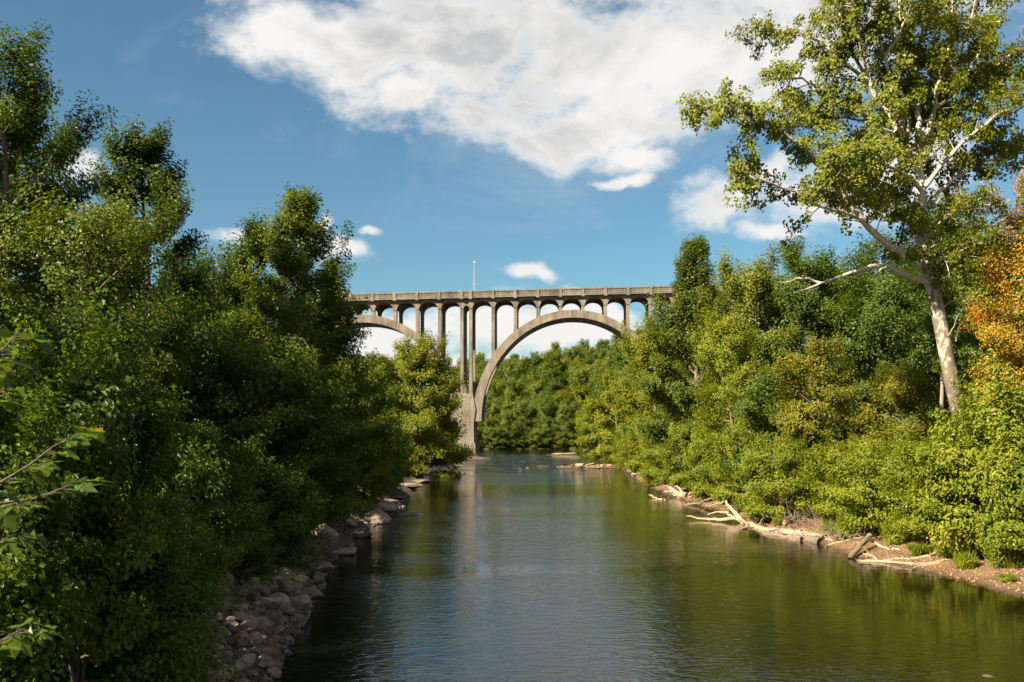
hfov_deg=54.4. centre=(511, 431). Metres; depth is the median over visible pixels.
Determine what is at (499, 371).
hill tree
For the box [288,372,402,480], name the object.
broadleaf tree
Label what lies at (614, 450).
shrub
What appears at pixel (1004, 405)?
shrub
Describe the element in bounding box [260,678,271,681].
rock
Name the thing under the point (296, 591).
rock
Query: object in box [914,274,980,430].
young tree
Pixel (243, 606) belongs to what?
rock
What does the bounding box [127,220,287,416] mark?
broadleaf tree
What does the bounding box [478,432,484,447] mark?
shrub
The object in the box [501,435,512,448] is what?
shrub
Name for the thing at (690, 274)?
poplar tree
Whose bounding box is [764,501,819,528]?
brush heap
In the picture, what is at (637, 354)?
broadleaf tree
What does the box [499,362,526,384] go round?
hill tree
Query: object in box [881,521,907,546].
grass tuft
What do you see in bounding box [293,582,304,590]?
rock
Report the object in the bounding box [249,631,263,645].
rock
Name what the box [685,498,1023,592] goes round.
leaf litter
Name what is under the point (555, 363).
hill tree
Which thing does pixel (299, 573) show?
boulder
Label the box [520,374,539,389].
hill tree
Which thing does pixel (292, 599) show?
rock
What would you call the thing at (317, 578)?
rock
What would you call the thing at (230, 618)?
rock
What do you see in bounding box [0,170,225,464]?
broadleaf tree
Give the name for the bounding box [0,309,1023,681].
ground
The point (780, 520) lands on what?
grass tuft
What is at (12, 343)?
sycamore sapling
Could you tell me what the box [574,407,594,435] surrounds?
hill tree
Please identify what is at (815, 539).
driftwood log
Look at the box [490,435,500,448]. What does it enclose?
shrub
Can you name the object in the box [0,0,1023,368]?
sky
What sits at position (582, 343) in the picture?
hill tree
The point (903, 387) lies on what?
ash tree
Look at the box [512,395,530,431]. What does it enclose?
hill tree
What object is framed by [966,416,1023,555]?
shrub
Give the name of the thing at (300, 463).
shrub
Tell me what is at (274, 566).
rock
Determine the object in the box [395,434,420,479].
shrub
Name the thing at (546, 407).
hill tree
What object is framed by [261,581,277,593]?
rock
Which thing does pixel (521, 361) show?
hill tree
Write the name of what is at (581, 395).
hill tree
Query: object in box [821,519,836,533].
grass tuft
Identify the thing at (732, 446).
shrub
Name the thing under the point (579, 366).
hill tree
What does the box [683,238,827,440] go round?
broadleaf tree
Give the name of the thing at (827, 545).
driftwood branch
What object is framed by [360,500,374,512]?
boulder
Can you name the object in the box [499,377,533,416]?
hill tree
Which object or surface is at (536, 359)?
hill tree
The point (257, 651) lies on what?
rock
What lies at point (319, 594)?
rock
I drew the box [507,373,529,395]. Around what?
hill tree
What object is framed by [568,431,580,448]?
shrub
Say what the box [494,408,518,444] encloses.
hill tree
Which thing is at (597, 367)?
hill tree
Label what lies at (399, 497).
boulder
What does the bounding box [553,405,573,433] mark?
hill tree
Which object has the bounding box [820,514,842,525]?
grass tuft
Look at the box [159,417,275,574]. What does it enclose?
shrub
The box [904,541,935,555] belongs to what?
grass tuft
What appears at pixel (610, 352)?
hill tree
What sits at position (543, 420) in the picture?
hill tree
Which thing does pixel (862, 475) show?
shrub
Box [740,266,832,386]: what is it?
broadleaf tree
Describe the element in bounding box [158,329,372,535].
broadleaf tree
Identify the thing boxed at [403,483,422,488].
boulder
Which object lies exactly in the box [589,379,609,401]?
hill tree
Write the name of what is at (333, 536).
boulder
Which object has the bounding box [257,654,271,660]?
rock
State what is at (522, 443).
shrub
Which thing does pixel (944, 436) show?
shrub
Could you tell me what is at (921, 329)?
broadleaf tree
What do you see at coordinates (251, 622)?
rock
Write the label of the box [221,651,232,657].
rock
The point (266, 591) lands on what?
rock
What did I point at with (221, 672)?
rock
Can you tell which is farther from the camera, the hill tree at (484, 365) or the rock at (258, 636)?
the hill tree at (484, 365)
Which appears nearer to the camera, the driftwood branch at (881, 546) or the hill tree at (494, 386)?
the driftwood branch at (881, 546)
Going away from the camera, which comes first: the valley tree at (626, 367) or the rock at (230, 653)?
the rock at (230, 653)
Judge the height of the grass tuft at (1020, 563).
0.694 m
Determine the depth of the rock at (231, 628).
25.53 m
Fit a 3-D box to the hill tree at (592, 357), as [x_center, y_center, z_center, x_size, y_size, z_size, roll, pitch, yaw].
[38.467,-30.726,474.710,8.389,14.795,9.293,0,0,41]
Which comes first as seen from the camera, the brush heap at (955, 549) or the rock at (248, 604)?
the rock at (248, 604)
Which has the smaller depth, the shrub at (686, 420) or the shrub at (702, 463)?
the shrub at (702, 463)
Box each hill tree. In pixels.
[359,351,375,366]
[369,353,394,371]
[446,355,455,370]
[467,352,489,366]
[467,355,484,369]
[467,370,480,391]
[476,361,501,371]
[478,416,497,438]
[480,400,504,439]
[487,380,514,416]
[487,394,505,416]
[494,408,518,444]
[495,361,508,380]
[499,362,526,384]
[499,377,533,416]
[499,391,523,435]
[500,357,518,370]
[503,361,525,381]
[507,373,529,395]
[508,399,534,435]
[510,352,519,360]
[510,354,533,383]
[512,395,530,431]
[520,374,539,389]
[522,406,540,432]
[523,350,547,375]
[523,382,538,406]
[524,367,537,376]
[528,376,557,406]
[528,389,547,423]
[530,359,564,390]
[532,394,558,427]
[532,415,553,435]
[536,395,558,434]
[540,351,561,378]
[541,362,564,387]
[547,341,561,357]
[547,348,566,378]
[548,389,575,426]
[550,382,565,406]
[553,391,577,417]
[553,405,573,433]
[555,398,581,434]
[559,345,586,385]
[560,365,597,401]
[562,368,575,391]
[563,363,585,381]
[565,384,576,396]
[569,355,589,366]
[570,382,593,408]
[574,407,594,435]
[575,339,590,357]
[575,409,585,439]
[581,346,595,360]
[581,364,597,385]
[586,352,598,364]
[587,364,605,394]
[587,364,616,386]
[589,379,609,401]
[593,359,607,367]
[594,338,612,362]
[602,353,622,367]
[607,348,615,365]
[609,335,618,363]
[612,334,628,349]
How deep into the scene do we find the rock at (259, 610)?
29.76 m
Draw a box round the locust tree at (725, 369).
[686,306,774,494]
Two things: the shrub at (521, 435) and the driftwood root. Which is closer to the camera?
the driftwood root
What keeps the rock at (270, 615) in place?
on the ground at (952, 569)
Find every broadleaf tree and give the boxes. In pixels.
[0,18,117,331]
[0,76,101,314]
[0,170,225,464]
[0,203,8,356]
[0,260,196,485]
[26,258,284,457]
[27,216,202,319]
[82,112,225,407]
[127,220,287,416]
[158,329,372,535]
[243,269,320,381]
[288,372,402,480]
[359,329,477,478]
[572,395,614,456]
[582,367,636,464]
[598,344,636,446]
[607,314,694,470]
[637,288,694,424]
[673,272,773,414]
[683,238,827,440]
[715,363,816,498]
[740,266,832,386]
[741,227,900,425]
[801,247,948,433]
[816,252,904,435]
[853,226,991,425]
[860,268,924,425]
[862,198,1022,424]
[925,279,1023,420]
[933,350,1023,431]
[934,220,1023,418]
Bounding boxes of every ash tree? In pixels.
[765,331,867,497]
[845,359,950,447]
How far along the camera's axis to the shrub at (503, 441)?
335.34 m
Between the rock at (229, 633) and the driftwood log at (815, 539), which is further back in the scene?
the driftwood log at (815, 539)
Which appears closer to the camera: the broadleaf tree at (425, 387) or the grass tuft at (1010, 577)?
the grass tuft at (1010, 577)
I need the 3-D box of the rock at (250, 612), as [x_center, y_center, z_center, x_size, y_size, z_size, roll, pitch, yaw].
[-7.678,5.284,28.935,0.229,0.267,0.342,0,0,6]
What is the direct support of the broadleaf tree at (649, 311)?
on the ground at (952, 569)
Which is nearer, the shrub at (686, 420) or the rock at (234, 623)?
the rock at (234, 623)
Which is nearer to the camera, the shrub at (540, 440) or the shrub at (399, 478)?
the shrub at (399, 478)
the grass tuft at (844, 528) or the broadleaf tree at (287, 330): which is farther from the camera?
the broadleaf tree at (287, 330)
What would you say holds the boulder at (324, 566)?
on the ground at (952, 569)
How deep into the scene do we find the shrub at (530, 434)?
338.46 m
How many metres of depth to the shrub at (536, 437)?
338.23 m
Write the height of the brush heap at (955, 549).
2.889 m
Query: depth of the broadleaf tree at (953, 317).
82.21 m
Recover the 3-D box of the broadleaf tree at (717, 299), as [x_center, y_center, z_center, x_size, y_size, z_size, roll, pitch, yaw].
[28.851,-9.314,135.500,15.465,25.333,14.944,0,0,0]
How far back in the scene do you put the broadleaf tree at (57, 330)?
27.98 m
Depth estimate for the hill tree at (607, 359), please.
455.11 m
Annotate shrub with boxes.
[0,273,222,681]
[0,367,116,681]
[43,485,256,681]
[86,384,242,654]
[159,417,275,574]
[183,510,220,590]
[207,499,285,583]
[233,450,334,575]
[258,452,330,531]
[283,431,365,499]
[343,412,401,504]
[357,442,412,487]
[371,406,419,491]
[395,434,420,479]
[477,427,483,446]
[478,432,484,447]
[482,435,492,448]
[483,426,500,448]
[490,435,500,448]
[493,427,509,448]
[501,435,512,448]
[506,428,519,446]
[515,431,526,446]
[518,437,525,446]
[524,432,536,448]
[525,429,541,448]
[535,431,547,447]
[538,427,556,446]
[543,433,555,447]
[548,432,564,448]
[553,431,569,446]
[562,434,570,445]
[566,436,574,447]
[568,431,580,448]
[608,426,628,467]
[618,422,633,471]
[624,408,660,473]
[634,415,682,485]
[654,421,713,491]
[679,407,742,452]
[681,423,739,502]
[708,421,770,511]
[731,427,826,523]
[796,435,893,518]
[798,407,871,497]
[827,431,926,533]
[846,411,940,510]
[872,428,990,552]
[903,348,1023,554]
[914,408,989,505]
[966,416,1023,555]
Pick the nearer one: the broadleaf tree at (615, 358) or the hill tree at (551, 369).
the broadleaf tree at (615, 358)
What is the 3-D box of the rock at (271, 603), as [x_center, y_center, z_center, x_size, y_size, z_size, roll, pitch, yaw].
[-7.466,5.287,30.596,0.782,0.443,0.701,-2,-9,30]
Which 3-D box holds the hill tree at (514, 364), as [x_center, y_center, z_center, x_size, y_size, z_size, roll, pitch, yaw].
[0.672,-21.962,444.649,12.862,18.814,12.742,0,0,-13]
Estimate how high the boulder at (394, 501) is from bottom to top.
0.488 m
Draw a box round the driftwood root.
[656,481,692,497]
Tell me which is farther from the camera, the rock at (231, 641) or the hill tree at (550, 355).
the hill tree at (550, 355)
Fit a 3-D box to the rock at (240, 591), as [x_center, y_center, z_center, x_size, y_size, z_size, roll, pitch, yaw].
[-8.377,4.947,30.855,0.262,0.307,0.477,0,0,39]
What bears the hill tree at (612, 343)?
on the ground at (952, 569)
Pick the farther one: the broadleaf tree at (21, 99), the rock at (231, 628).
the broadleaf tree at (21, 99)
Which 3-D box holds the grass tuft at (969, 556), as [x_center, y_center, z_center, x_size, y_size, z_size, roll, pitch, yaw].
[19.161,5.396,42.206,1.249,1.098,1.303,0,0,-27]
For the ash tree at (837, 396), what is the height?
11.800 m
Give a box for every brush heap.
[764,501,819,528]
[801,504,886,541]
[918,538,983,557]
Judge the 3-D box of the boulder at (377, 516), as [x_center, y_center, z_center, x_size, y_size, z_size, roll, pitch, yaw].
[-8.994,5.743,65.222,2.217,1.358,1.704,2,2,16]
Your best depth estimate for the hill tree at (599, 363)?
442.16 m
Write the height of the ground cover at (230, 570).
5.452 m
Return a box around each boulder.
[287,566,305,575]
[296,538,320,557]
[308,560,334,571]
[315,523,338,542]
[331,546,356,554]
[336,514,357,528]
[352,531,371,537]
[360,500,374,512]
[363,509,391,523]
[372,500,397,514]
[383,499,398,503]
[391,495,404,500]
[397,512,422,515]
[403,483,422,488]
[412,479,429,482]
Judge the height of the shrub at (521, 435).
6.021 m
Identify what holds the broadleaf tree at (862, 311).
on the ground at (952, 569)
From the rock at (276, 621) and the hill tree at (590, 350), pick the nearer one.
the rock at (276, 621)
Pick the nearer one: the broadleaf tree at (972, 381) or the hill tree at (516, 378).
the broadleaf tree at (972, 381)
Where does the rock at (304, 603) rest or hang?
on the ground at (952, 569)
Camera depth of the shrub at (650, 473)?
107.10 m
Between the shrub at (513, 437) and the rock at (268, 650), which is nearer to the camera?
the rock at (268, 650)
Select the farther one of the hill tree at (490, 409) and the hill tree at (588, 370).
the hill tree at (588, 370)
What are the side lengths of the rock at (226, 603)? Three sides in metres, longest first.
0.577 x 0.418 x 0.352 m
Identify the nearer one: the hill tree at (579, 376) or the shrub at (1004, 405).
the shrub at (1004, 405)
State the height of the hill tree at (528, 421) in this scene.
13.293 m
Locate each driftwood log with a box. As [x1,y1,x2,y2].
[551,449,584,453]
[686,500,836,541]
[762,522,824,543]
[848,533,872,558]
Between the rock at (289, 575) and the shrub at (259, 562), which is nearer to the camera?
the shrub at (259, 562)
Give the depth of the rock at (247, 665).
23.41 m
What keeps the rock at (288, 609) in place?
on the ground at (952, 569)
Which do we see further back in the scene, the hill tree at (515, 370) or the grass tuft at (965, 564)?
the hill tree at (515, 370)
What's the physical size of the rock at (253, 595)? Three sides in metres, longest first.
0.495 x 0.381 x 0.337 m
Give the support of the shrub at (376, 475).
on the ground at (952, 569)
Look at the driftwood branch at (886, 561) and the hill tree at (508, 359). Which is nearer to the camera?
the driftwood branch at (886, 561)
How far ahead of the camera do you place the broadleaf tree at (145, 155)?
47.12 m
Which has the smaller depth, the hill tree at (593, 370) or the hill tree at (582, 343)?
the hill tree at (593, 370)
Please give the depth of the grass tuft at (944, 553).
44.19 m
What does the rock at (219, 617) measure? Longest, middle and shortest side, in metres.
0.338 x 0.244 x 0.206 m
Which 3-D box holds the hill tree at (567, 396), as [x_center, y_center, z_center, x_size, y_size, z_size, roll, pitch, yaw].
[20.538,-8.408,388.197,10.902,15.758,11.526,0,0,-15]
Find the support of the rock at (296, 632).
on the ground at (952, 569)
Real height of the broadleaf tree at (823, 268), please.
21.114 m
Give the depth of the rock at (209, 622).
24.97 m
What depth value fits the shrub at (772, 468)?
61.77 m
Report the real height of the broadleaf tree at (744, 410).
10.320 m
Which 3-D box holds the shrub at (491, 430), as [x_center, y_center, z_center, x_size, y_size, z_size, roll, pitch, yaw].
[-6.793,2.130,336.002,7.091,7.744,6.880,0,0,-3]
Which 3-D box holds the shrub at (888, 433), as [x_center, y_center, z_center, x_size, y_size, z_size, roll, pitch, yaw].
[21.798,1.931,55.863,6.508,6.128,6.104,0,0,-34]
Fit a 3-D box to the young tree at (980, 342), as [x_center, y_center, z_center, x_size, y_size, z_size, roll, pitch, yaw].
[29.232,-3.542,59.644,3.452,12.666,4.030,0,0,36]
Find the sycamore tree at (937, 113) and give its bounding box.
[675,0,1023,435]
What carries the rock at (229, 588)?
on the ground at (952, 569)
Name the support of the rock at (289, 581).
on the ground at (952, 569)
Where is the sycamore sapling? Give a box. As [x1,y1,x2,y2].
[0,326,113,658]
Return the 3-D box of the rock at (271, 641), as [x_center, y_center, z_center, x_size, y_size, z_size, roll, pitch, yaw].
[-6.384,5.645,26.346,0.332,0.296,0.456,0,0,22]
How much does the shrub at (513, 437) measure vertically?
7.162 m
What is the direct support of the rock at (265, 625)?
on the ground at (952, 569)
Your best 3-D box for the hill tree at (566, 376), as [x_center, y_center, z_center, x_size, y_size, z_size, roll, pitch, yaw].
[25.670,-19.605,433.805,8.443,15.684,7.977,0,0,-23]
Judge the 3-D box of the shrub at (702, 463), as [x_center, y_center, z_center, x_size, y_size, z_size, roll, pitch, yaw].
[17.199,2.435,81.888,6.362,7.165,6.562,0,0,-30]
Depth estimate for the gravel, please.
28.70 m
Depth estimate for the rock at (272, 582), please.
32.94 m
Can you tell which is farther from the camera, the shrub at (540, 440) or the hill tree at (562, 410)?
the hill tree at (562, 410)
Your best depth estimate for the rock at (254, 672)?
23.51 m
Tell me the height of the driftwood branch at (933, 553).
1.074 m
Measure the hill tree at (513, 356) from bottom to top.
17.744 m
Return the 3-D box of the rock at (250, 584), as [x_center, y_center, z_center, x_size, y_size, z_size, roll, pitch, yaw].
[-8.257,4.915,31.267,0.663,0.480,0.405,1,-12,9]
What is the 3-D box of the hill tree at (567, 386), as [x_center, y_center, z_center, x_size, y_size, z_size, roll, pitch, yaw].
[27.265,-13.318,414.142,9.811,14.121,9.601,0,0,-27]
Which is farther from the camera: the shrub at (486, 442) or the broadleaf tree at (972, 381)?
the shrub at (486, 442)
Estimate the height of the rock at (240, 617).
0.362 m
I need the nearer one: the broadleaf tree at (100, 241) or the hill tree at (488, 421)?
the broadleaf tree at (100, 241)
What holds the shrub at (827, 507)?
on the ground at (952, 569)
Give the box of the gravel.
[195,486,1005,681]
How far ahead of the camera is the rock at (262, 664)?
24.17 m
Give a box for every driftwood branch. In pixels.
[683,497,717,506]
[825,531,863,546]
[857,545,950,569]
[871,540,899,550]
[881,544,938,563]
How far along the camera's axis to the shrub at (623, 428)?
144.69 m
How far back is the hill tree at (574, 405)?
360.38 m
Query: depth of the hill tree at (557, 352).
483.40 m
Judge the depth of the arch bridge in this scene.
262.03 m
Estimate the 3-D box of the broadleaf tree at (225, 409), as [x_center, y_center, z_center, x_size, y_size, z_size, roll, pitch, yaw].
[-14.731,-1.334,41.359,10.925,10.200,9.740,0,0,-30]
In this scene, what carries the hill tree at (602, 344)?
on the ground at (952, 569)
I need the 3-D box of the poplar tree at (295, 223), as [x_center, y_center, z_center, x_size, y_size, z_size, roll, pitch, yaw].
[-11.319,-4.395,54.378,12.322,18.469,11.684,0,0,0]
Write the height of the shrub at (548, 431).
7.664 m
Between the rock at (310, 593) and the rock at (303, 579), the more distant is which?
the rock at (303, 579)
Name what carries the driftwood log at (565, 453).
on the water
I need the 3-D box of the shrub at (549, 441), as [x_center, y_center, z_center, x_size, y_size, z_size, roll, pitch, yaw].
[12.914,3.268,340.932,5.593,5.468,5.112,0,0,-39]
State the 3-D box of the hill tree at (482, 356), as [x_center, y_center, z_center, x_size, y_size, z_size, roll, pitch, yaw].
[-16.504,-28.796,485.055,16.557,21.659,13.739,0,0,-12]
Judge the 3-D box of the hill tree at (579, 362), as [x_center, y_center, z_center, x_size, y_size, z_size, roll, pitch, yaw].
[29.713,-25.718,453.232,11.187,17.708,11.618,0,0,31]
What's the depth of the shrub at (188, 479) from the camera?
22.92 m
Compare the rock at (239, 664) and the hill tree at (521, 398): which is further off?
the hill tree at (521, 398)
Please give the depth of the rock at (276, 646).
26.03 m
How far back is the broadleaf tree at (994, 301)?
110.53 m
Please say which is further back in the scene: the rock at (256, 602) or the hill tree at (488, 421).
the hill tree at (488, 421)
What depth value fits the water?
35.14 m
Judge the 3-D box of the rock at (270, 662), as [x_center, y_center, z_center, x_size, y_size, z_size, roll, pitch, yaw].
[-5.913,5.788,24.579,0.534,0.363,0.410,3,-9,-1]
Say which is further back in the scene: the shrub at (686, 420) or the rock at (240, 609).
the shrub at (686, 420)
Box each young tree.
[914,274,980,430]
[970,266,1023,368]
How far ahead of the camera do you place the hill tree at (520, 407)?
347.29 m
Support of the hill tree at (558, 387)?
on the ground at (952, 569)
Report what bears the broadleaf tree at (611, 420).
on the ground at (952, 569)
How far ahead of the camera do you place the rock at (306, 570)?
38.03 m
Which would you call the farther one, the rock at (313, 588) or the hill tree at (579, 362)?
the hill tree at (579, 362)
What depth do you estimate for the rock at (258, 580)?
31.89 m
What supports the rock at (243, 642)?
on the ground at (952, 569)
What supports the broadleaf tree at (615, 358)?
on the ground at (952, 569)
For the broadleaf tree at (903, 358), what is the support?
on the ground at (952, 569)
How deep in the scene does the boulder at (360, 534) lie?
56.36 m
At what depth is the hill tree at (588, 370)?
436.11 m
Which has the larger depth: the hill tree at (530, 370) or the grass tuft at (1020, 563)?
the hill tree at (530, 370)
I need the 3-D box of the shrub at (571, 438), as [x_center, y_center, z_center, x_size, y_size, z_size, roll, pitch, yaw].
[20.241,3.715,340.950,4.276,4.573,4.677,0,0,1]
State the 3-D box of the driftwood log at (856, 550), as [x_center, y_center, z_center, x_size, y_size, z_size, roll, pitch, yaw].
[16.991,5.564,47.811,0.946,1.138,2.700,0,0,42]
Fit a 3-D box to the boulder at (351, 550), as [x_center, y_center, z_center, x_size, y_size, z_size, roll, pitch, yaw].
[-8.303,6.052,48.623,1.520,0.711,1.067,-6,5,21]
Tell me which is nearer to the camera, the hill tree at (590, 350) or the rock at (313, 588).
the rock at (313, 588)
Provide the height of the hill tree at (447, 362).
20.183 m
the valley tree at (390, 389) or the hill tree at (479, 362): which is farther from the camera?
the hill tree at (479, 362)
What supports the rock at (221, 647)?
on the ground at (952, 569)
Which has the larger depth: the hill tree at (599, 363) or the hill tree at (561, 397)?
the hill tree at (599, 363)
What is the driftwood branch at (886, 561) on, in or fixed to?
on the ground at (952, 569)
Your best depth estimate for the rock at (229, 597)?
28.48 m
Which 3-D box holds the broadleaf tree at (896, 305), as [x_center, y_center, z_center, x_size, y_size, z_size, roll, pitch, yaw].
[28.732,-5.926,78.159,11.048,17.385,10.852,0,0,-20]
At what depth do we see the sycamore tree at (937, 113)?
52.99 m
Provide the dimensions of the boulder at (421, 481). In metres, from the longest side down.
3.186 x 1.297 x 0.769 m
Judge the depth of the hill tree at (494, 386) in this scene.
387.43 m
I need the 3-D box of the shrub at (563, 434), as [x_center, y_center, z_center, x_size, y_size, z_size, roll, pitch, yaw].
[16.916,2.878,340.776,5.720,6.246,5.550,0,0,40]
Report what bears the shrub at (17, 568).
on the ground at (952, 569)
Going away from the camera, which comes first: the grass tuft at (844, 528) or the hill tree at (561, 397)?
the grass tuft at (844, 528)
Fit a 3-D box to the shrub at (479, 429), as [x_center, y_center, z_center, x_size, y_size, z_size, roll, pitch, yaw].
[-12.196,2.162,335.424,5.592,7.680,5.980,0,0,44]
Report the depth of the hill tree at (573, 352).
470.21 m
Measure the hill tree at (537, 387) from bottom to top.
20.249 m
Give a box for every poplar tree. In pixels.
[205,182,414,519]
[215,207,285,413]
[306,254,368,466]
[627,232,753,486]
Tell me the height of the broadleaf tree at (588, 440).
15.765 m
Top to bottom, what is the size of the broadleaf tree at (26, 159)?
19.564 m
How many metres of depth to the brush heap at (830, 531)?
52.35 m
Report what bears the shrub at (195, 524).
on the ground at (952, 569)
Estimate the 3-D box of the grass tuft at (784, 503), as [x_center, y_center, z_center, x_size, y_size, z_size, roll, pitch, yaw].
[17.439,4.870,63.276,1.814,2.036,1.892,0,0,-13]
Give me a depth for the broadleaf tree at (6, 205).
28.34 m
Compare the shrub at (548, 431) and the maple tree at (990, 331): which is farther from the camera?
the shrub at (548, 431)
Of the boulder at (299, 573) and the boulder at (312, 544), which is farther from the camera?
the boulder at (312, 544)
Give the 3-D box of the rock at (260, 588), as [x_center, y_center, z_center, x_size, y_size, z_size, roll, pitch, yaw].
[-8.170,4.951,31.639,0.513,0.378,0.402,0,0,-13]
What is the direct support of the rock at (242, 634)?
on the ground at (952, 569)
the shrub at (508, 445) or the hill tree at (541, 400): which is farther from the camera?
the hill tree at (541, 400)
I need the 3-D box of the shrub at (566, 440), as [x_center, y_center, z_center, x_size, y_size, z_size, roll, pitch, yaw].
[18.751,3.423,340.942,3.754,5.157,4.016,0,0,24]
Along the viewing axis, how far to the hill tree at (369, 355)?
491.07 m
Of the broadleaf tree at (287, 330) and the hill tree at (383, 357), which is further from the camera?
the hill tree at (383, 357)
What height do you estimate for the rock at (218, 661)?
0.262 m
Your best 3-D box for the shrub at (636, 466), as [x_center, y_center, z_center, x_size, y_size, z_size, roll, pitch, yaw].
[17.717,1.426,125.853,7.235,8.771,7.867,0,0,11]
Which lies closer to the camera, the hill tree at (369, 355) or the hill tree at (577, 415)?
the hill tree at (577, 415)
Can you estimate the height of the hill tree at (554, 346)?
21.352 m
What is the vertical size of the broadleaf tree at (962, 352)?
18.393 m
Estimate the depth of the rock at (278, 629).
28.82 m
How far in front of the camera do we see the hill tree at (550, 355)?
465.06 m
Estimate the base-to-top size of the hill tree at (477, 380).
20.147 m
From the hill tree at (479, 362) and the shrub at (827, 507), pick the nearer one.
the shrub at (827, 507)
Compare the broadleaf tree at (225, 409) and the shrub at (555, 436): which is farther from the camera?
the shrub at (555, 436)
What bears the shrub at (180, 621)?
on the ground at (952, 569)
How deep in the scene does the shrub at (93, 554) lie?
17.77 m
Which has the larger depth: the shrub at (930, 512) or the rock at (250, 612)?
the shrub at (930, 512)
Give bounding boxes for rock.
[195,615,216,631]
[207,655,221,664]
[212,644,223,650]
[212,664,232,679]
[216,584,229,594]
[216,613,222,621]
[216,626,231,637]
[218,600,229,612]
[219,592,230,601]
[220,572,234,582]
[220,582,233,595]
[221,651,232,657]
[222,621,238,627]
[224,623,236,635]
[226,616,235,621]
[226,637,238,645]
[228,660,243,677]
[229,606,244,612]
[232,611,248,622]
[234,587,249,595]
[234,678,250,681]
[235,637,250,648]
[237,630,248,637]
[237,653,255,667]
[238,600,250,609]
[239,580,258,593]
[239,617,258,629]
[240,602,247,608]
[243,662,250,669]
[244,609,252,614]
[249,577,261,584]
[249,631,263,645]
[249,669,257,675]
[250,592,260,600]
[251,645,262,656]
[252,600,260,604]
[254,581,262,591]
[254,597,281,609]
[254,607,263,613]
[255,620,270,633]
[256,661,267,668]
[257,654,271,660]
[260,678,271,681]
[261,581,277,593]
[262,587,270,596]
[262,611,278,619]
[262,648,271,654]
[263,638,278,645]
[266,658,281,668]
[266,666,281,678]
[268,592,290,605]
[269,564,278,569]
[269,579,278,587]
[270,618,283,626]
[272,624,284,634]
[272,642,280,653]
[275,579,293,595]
[277,567,289,572]
[277,605,295,614]
[277,615,287,623]
[279,570,294,580]
[282,578,293,586]
[287,596,293,606]
[291,614,303,621]
[291,629,302,634]
[292,587,302,595]
[293,564,307,575]
[293,575,309,584]
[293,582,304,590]
[293,594,311,610]
[302,587,316,599]
[307,573,323,585]
[308,586,316,590]
[314,591,323,598]
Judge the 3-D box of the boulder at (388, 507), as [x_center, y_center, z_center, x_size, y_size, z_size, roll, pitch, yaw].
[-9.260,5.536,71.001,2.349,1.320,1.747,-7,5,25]
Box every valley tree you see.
[368,372,405,409]
[617,345,644,389]
[619,367,642,420]
[634,349,688,427]
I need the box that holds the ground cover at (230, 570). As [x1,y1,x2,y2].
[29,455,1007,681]
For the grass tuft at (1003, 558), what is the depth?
40.62 m
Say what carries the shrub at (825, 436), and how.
on the ground at (952, 569)
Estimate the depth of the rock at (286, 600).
31.24 m
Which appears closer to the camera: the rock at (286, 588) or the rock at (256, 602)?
the rock at (256, 602)
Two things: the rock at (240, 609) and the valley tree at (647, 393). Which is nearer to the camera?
the rock at (240, 609)
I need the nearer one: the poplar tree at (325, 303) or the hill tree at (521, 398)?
the poplar tree at (325, 303)
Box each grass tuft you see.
[769,515,790,525]
[774,497,794,513]
[774,504,795,520]
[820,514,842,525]
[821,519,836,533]
[834,510,863,540]
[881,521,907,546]
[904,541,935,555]
[933,537,958,558]
[949,553,980,569]
[950,549,979,568]
[979,541,1023,568]
[998,571,1016,582]
[1010,556,1023,567]
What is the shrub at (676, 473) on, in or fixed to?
on the ground at (952, 569)
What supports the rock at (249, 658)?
on the ground at (952, 569)
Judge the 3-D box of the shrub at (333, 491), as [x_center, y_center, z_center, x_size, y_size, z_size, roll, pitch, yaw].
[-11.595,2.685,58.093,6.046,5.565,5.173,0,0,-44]
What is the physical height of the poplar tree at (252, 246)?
16.152 m
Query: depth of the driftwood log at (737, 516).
62.43 m
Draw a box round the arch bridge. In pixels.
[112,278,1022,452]
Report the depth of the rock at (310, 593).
35.31 m
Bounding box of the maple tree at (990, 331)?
[959,165,1023,417]
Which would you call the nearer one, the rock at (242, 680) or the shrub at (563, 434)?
the rock at (242, 680)
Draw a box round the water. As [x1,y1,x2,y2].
[273,449,1023,681]
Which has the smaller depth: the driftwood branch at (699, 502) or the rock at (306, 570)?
the rock at (306, 570)
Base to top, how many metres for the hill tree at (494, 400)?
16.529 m
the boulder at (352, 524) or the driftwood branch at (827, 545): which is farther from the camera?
the boulder at (352, 524)
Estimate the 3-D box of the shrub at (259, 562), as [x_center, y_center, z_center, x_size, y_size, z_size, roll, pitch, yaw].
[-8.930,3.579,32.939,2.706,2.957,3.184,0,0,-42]
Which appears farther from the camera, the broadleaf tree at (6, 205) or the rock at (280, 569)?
the rock at (280, 569)
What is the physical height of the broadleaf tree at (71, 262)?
14.825 m
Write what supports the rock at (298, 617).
on the ground at (952, 569)
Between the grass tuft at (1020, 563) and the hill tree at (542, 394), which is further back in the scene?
the hill tree at (542, 394)
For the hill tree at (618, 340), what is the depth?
490.88 m
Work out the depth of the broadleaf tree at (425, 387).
127.03 m
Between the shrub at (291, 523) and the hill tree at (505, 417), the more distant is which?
the hill tree at (505, 417)
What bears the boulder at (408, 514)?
in the water
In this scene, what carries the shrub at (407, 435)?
on the ground at (952, 569)
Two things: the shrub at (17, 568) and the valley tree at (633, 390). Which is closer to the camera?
the shrub at (17, 568)
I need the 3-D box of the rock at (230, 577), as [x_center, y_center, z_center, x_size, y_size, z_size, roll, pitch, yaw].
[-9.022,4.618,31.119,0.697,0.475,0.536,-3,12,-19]
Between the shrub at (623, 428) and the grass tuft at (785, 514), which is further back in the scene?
the shrub at (623, 428)
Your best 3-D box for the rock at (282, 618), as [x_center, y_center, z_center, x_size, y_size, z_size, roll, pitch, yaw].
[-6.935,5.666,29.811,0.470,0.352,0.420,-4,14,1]
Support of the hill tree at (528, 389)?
on the ground at (952, 569)

